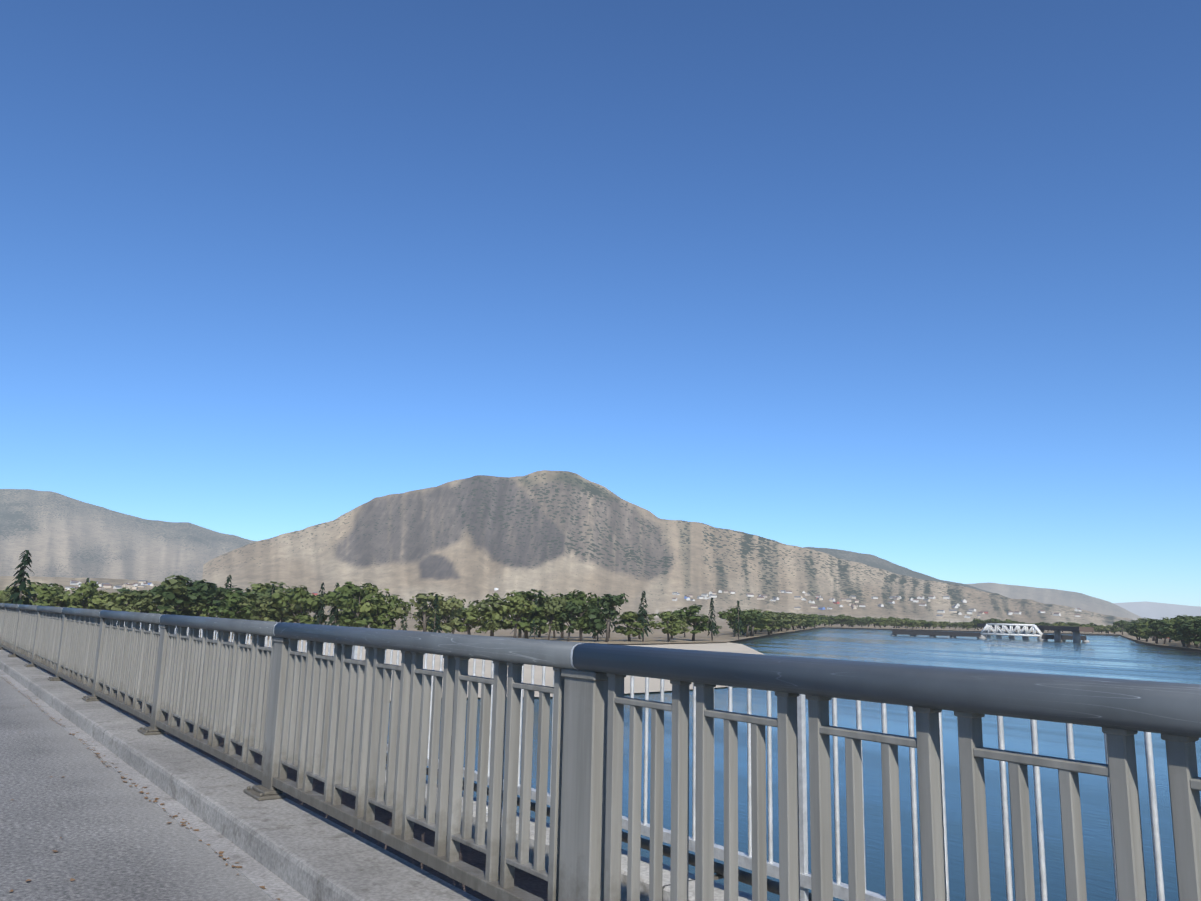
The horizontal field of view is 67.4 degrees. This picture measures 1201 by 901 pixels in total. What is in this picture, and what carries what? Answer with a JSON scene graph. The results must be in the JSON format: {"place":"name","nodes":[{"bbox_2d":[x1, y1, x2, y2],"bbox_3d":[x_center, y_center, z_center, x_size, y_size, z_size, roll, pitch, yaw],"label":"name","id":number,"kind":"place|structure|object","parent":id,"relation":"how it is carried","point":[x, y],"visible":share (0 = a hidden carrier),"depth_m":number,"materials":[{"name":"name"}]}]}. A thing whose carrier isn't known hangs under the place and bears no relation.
{"place":"outdoors","nodes":[
{"label":"outdoors","id":0,"kind":"place"},
{"bbox_2d":[0,489,255,581],"bbox_3d":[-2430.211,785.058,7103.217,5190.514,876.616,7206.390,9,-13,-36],"label":"hills","id":1,"kind":"structure","parent":0,"point":[55,534],"depth_m":6267.05,"materials":[{"name":"grey stone"}]},
{"bbox_2d":[0,676,273,900],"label":"bridge road","id":2,"kind":"structure","parent":0,"point":[120,840],"depth_m":5.29,"materials":[{"name":"grey asphalt"}]},
{"bbox_2d":[2,674,279,899],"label":"fallen leaves","id":3,"kind":"object","parent":2,"relation":"on","point":[72,879],"visible":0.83,"depth_m":5.92,"materials":[{"name":"brown plant"}]},
{"bbox_2d":[0,669,308,900],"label":"curb","id":4,"kind":"structure","parent":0,"point":[255,872],"depth_m":5.74,"materials":[{"name":"concrete"}]},
{"bbox_2d":[0,576,432,617],"bbox_3d":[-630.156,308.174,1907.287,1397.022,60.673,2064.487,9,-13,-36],"label":"terrain bench","id":5,"kind":"object","parent":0,"point":[6,581],"visible":0.15,"depth_m":1824.37,"materials":[{"name":"beige soil"}]},
{"bbox_2d":[48,580,325,594],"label":"shore houses","id":6,"kind":"structure","parent":5,"relation":"on","point":[109,585],"depth_m":1760.42,"materials":[{"name":"grey"}]},
{"bbox_2d":[0,648,547,900],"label":"sidewalk","id":7,"kind":"structure","parent":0,"point":[309,855],"depth_m":5.27,"materials":[{"name":"grey concrete"}]},
{"bbox_2d":[349,754,768,900],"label":"ledge","id":8,"kind":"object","parent":7,"relation":"on","point":[644,884],"depth_m":4.19,"materials":[{"name":"concrete"}]},
{"bbox_2d":[124,621,1197,900],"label":"picket railing","id":9,"kind":"object","parent":8,"relation":"on","point":[840,887],"depth_m":3.49,"materials":[{"name":"paint"}]},
{"bbox_2d":[0,607,1200,900],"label":"bridge railing","id":10,"kind":"object","parent":7,"relation":"on","point":[280,705],"visible":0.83,"depth_m":3.44,"materials":[{"name":"paint"}]},
{"bbox_2d":[0,603,1200,737],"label":"handrail","id":11,"kind":"object","parent":10,"relation":"on","point":[1170,708],"visible":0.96,"depth_m":2.43,"materials":[{"name":"metal"}]},
{"bbox_2d":[215,638,763,700],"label":"sandy beach","id":12,"kind":"structure","parent":0,"point":[639,684],"depth_m":192.71,"materials":[{"name":"beige sand"}]},
{"bbox_2d":[0,0,1200,606],"label":"sky","id":13,"kind":"structure","parent":0,"point":[914,285],"materials":[{"name":"blue"}]},
{"bbox_2d":[159,615,1120,643],"bbox_3d":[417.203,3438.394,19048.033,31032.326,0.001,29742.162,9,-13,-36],"label":"bank ground","id":14,"kind":"structure","parent":0,"point":[726,634],"depth_m":464.10,"materials":[{"name":"brown soil"}]},
{"bbox_2d":[202,470,1132,626],"bbox_3d":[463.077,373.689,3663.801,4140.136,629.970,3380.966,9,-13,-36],"label":"mountain","id":15,"kind":"structure","parent":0,"point":[481,537],"depth_m":3307.88,"materials":[{"name":"beige stone"}]},
{"bbox_2d":[672,590,1081,617],"bbox_3d":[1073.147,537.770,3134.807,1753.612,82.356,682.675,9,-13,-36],"label":"houses","id":16,"kind":"structure","parent":15,"relation":"on","point":[713,595],"depth_m":2994.90,"materials":[{"name":"grey"}]},
{"bbox_2d":[353,627,1200,900],"bbox_3d":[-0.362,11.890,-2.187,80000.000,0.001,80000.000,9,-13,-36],"label":"river water","id":17,"kind":"structure","parent":0,"point":[1110,656],"depth_m":80.36,"materials":[{"name":"blue liquid"}]},
{"bbox_2d":[891,623,1088,641],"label":"truss bridge","id":18,"kind":"structure","parent":17,"relation":"in","point":[988,628],"depth_m":611.28,"materials":[{"name":"grey metal"}]},
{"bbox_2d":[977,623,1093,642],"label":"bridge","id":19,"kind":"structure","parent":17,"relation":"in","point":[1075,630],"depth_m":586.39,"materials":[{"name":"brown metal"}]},
{"bbox_2d":[803,547,991,592],"bbox_3d":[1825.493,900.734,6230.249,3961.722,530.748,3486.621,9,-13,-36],"label":"distant hill","id":20,"kind":"structure","parent":0,"point":[874,561],"depth_m":6515.01,"materials":[{"name":"stone"}]},
{"bbox_2d":[967,583,1144,619],"bbox_3d":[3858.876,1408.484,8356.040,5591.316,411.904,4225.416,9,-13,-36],"label":"distant hill","id":21,"kind":"structure","parent":0,"point":[1070,599],"depth_m":8370.54,"materials":[{"name":"grey stone"}]},
{"bbox_2d":[1113,601,1200,619],"bbox_3d":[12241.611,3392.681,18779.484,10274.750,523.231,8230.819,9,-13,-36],"label":"distant hill","id":22,"kind":"structure","parent":0,"point":[1153,610],"depth_m":19121.64,"materials":[{"name":"grey stone"}]},
{"bbox_2d":[1121,632,1200,649],"bbox_3d":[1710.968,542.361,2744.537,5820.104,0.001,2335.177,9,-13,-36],"label":"bank ground","id":23,"kind":"structure","parent":0,"point":[1172,643],"depth_m":573.74,"materials":[{"name":"brown soil"}]},
{"bbox_2d":[0,550,1200,647],"bbox_3d":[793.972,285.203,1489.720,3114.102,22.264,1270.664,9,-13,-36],"label":"riverbank trees","id":24,"kind":"object","parent":23,"relation":"on","point":[357,606],"visible":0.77,"depth_m":326.77,"materials":[{"name":"green plant"}]}
]}

